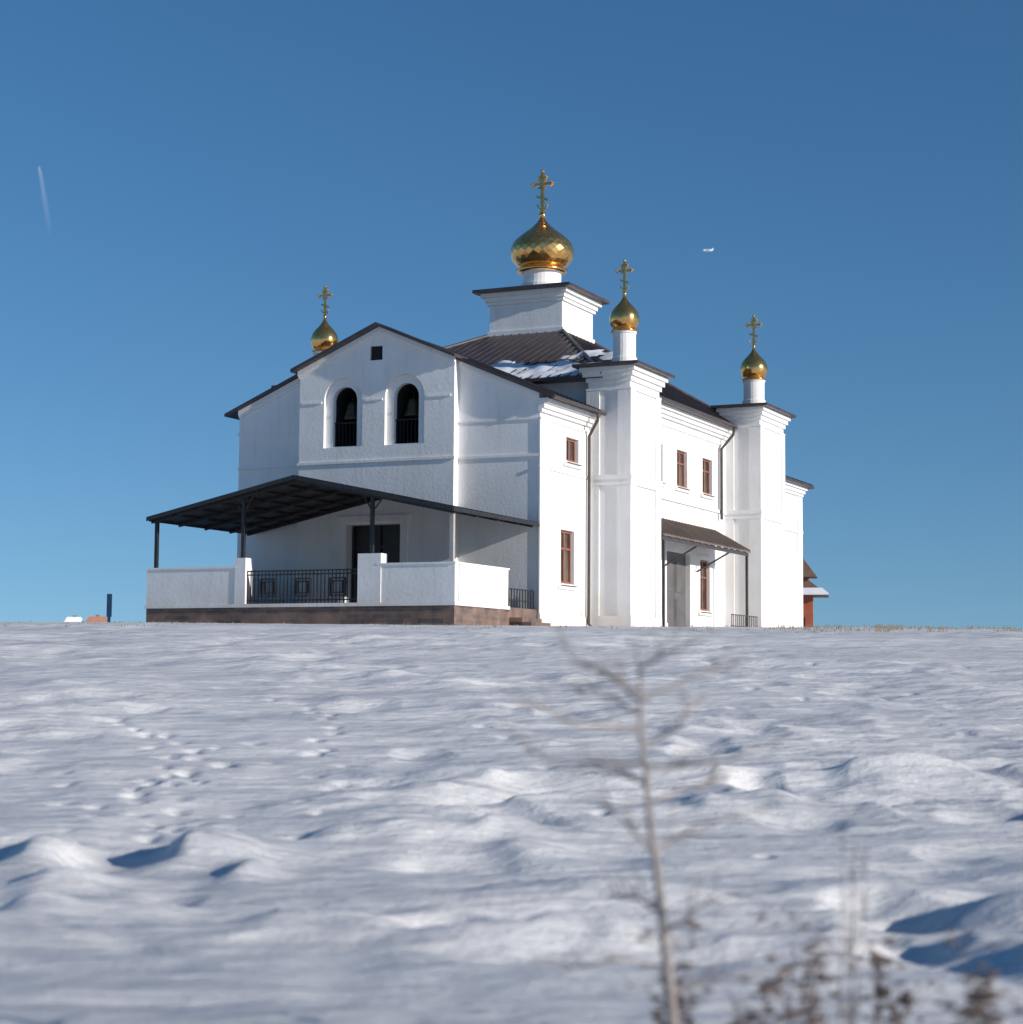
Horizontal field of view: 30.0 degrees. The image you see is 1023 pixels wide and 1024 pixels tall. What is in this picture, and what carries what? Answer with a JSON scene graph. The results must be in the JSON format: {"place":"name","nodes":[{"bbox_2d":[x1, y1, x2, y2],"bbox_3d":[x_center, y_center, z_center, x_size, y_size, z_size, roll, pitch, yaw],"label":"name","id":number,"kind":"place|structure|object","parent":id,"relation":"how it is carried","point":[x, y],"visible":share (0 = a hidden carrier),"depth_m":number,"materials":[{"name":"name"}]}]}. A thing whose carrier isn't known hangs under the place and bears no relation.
{"place":"outdoors","nodes":[
{"label":"outdoors","id":0,"kind":"place"},
{"bbox_2d":[0,622,1022,1023],"bbox_3d":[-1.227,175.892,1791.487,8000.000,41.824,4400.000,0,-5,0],"label":"snow ground","id":1,"kind":"structure","parent":0,"point":[292,824],"depth_m":23.29,"materials":[{"name":"white snow"}]},
{"bbox_2d":[106,594,111,621],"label":"utility pole","id":2,"kind":"object","parent":1,"relation":"on","point":[109,608],"visible":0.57,"depth_m":99.87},
{"bbox_2d":[146,605,550,625],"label":"porch plinth","id":3,"kind":"structure","parent":1,"relation":"on","point":[432,615],"depth_m":66.20,"materials":[{"name":"brown stone"}]},
{"bbox_2d":[144,514,509,609],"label":"porch parapet","id":4,"kind":"structure","parent":3,"relation":"on","point":[381,581],"depth_m":66.53,"materials":[{"name":"white paint"}]},
{"bbox_2d":[449,513,454,561],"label":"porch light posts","id":5,"kind":"object","parent":4,"relation":"on","point":[452,540],"visible":1,"depth_m":64.17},
{"bbox_2d":[146,475,539,567],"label":"porch frame","id":6,"kind":"object","parent":3,"relation":"on","point":[374,496],"visible":1,"depth_m":68.58,"materials":[{"name":"black metal"}]},
{"bbox_2d":[156,475,534,531],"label":"porch roof","id":7,"kind":"structure","parent":6,"relation":"on","point":[266,506],"depth_m":70.73,"materials":[{"name":"black metal"}]},
{"bbox_2d":[246,569,533,608],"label":"porch railing","id":8,"kind":"object","parent":3,"relation":"on","point":[262,587],"visible":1,"depth_m":66.52,"materials":[{"name":"black metal"}]},
{"bbox_2d":[237,361,588,618],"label":"front walls","id":9,"kind":"structure","parent":1,"relation":"on","point":[507,486],"depth_m":71.57,"materials":[{"name":"white paint"}]},
{"bbox_2d":[352,525,399,602],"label":"door","id":10,"kind":"structure","parent":9,"relation":"attached to","point":[387,539],"depth_m":73.16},
{"bbox_2d":[296,334,459,602],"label":"front projection","id":11,"kind":"object","parent":9,"relation":"attached to","point":[387,377],"visible":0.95,"depth_m":72.99,"materials":[{"name":"white paint"}]},
{"bbox_2d":[335,346,418,446],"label":"belfry interior","id":12,"kind":"object","parent":11,"relation":"attached to","point":[407,429],"visible":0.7,"depth_m":74.01,"materials":[{"name":"black"}]},
{"bbox_2d":[343,390,418,420],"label":"bells","id":13,"kind":"object","parent":12,"relation":"hanging from","point":[412,410],"visible":0.9,"depth_m":73.27,"materials":[{"name":"brown metal"}]},
{"bbox_2d":[4,620,1021,632],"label":"dry grass","id":14,"kind":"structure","parent":1,"relation":"on","point":[878,626],"depth_m":60.73,"materials":[{"name":"brown plant"}]},
{"bbox_2d":[313,269,790,626],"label":"tower walls","id":15,"kind":"structure","parent":1,"relation":"on","point":[625,547],"depth_m":76.77,"materials":[{"name":"white paint"}]},
{"bbox_2d":[224,322,813,488],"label":"roof","id":16,"kind":"structure","parent":15,"relation":"on","point":[483,352],"depth_m":81.05,"materials":[{"name":"brown metal"}]},
{"bbox_2d":[271,282,795,417],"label":"tower roofs","id":17,"kind":"structure","parent":15,"relation":"on","point":[589,294],"depth_m":85.23,"materials":[{"name":"grey metal"}]},
{"bbox_2d":[311,212,767,381],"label":"domes","id":18,"kind":"structure","parent":15,"relation":"on","point":[624,314],"depth_m":81.96,"materials":[{"name":"metal"}]},
{"bbox_2d":[317,170,761,345],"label":"crosses","id":19,"kind":"object","parent":18,"relation":"on","point":[542,184],"visible":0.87,"depth_m":87.68,"materials":[{"name":"metal"}]},
{"bbox_2d":[510,217,573,267],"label":"dome","id":20,"kind":"structure","parent":18,"relation":"on","point":[542,241],"depth_m":86.50,"materials":[{"name":"metal"}]},
{"bbox_2d":[551,394,736,625],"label":"downpipes","id":21,"kind":"object","parent":15,"relation":"attached to","point":[580,405],"visible":0.91,"depth_m":74.22,"materials":[{"name":"brown metal"}]},
{"bbox_2d":[537,381,724,626],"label":"nave walls","id":22,"kind":"structure","parent":1,"relation":"on","point":[675,511],"depth_m":85.51,"materials":[{"name":"white paint"}]},
{"bbox_2d":[237,327,807,626],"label":"plaster trim","id":23,"kind":"structure","parent":22,"relation":"attached to","point":[555,408],"depth_m":73.68,"materials":[{"name":"white paint"}]},
{"bbox_2d":[561,438,708,610],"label":"window frames","id":24,"kind":"structure","parent":22,"relation":"attached to","point":[563,549],"depth_m":84.42,"materials":[{"name":"brown wood"}]},
{"bbox_2d":[561,441,706,608],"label":"window glass","id":25,"kind":"object","parent":24,"relation":"in","point":[566,535],"visible":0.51,"depth_m":73.70,"materials":[{"name":"brown glass"}]},
{"bbox_2d":[561,462,714,612],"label":"window sills","id":26,"kind":"structure","parent":22,"relation":"attached to","point":[663,483],"depth_m":81.48,"materials":[{"name":"white metal"}]},
{"bbox_2d":[667,551,685,626],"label":"side door","id":27,"kind":"structure","parent":22,"relation":"attached to","point":[676,586],"depth_m":83.93,"materials":[{"name":"grey metal"}]},
{"bbox_2d":[661,534,757,626],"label":"side canopy frame","id":28,"kind":"object","parent":22,"relation":"attached to","point":[699,544],"visible":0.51,"depth_m":82.75,"materials":[{"name":"brown metal"}]},
{"bbox_2d":[661,518,750,552],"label":"side canopy roof","id":29,"kind":"structure","parent":28,"relation":"on","point":[682,530],"depth_m":82.99,"materials":[{"name":"metal"}]},
{"bbox_2d":[501,606,810,1023],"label":"bare sapling","id":30,"kind":"object","parent":1,"relation":"on","point":[665,965],"visible":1,"depth_m":8.90,"materials":[{"name":"brown plant"}]},
{"bbox_2d":[626,898,713,1023],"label":"dry weed bush","id":31,"kind":"object","parent":1,"relation":"on","point":[659,1016],"visible":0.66,"depth_m":9.15,"materials":[{"name":"brown plant"}]},
{"bbox_2d":[712,976,806,1023],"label":"dry weed bush","id":32,"kind":"object","parent":1,"relation":"on","point":[751,1016],"visible":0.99,"depth_m":8.83,"materials":[{"name":"brown plant"}]},
{"bbox_2d":[785,492,796,626],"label":"altar walls","id":33,"kind":"structure","parent":1,"relation":"on","point":[791,557],"depth_m":99.36,"materials":[{"name":"white paint"}]},
{"bbox_2d":[756,914,846,1023],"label":"dry weed bush","id":34,"kind":"object","parent":1,"relation":"on","point":[810,1007],"visible":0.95,"depth_m":8.99,"materials":[{"name":"brown plant"}]},
{"bbox_2d":[803,559,828,626],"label":"wooden chapel","id":35,"kind":"structure","parent":1,"relation":"on","point":[811,590],"depth_m":111.10,"materials":[{"name":"red wood"}]},
{"bbox_2d":[813,810,878,1023],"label":"dry weed bush","id":36,"kind":"object","parent":1,"relation":"on","point":[851,950],"visible":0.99,"depth_m":9.26,"materials":[{"name":"brown plant"}]},
{"bbox_2d":[847,929,936,1023],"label":"dry weed bush","id":37,"kind":"object","parent":1,"relation":"on","point":[877,960],"visible":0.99,"depth_m":9.77,"materials":[{"name":"brown plant"}]},
{"bbox_2d":[933,929,1022,1023],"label":"dry weed bush","id":38,"kind":"object","parent":1,"relation":"on","point":[986,996],"visible":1,"depth_m":8.42,"materials":[{"name":"brown plant"}]},
{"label":"walls","id":39,"kind":"object","parent":1,"relation":"on","visible":0},
{"bbox_2d":[64,617,83,621],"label":"roof","id":40,"kind":"structure","parent":39,"relation":"on","point":[74,619],"depth_m":246.37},
{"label":"walls","id":41,"kind":"object","parent":1,"relation":"on","visible":0},
{"bbox_2d":[85,616,106,621],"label":"roof","id":42,"kind":"structure","parent":41,"relation":"on","point":[96,618],"depth_m":246.36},
{"bbox_2d":[0,0,1022,628],"label":"sky","id":43,"kind":"structure","parent":0,"point":[183,182],"materials":[{"name":"blue"}]},
{"bbox_2d":[489,349,612,378],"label":"roof snow","id":44,"kind":"structure","parent":0,"point":[561,367],"depth_m":77.58,"materials":[{"name":"white snow"}]}
]}

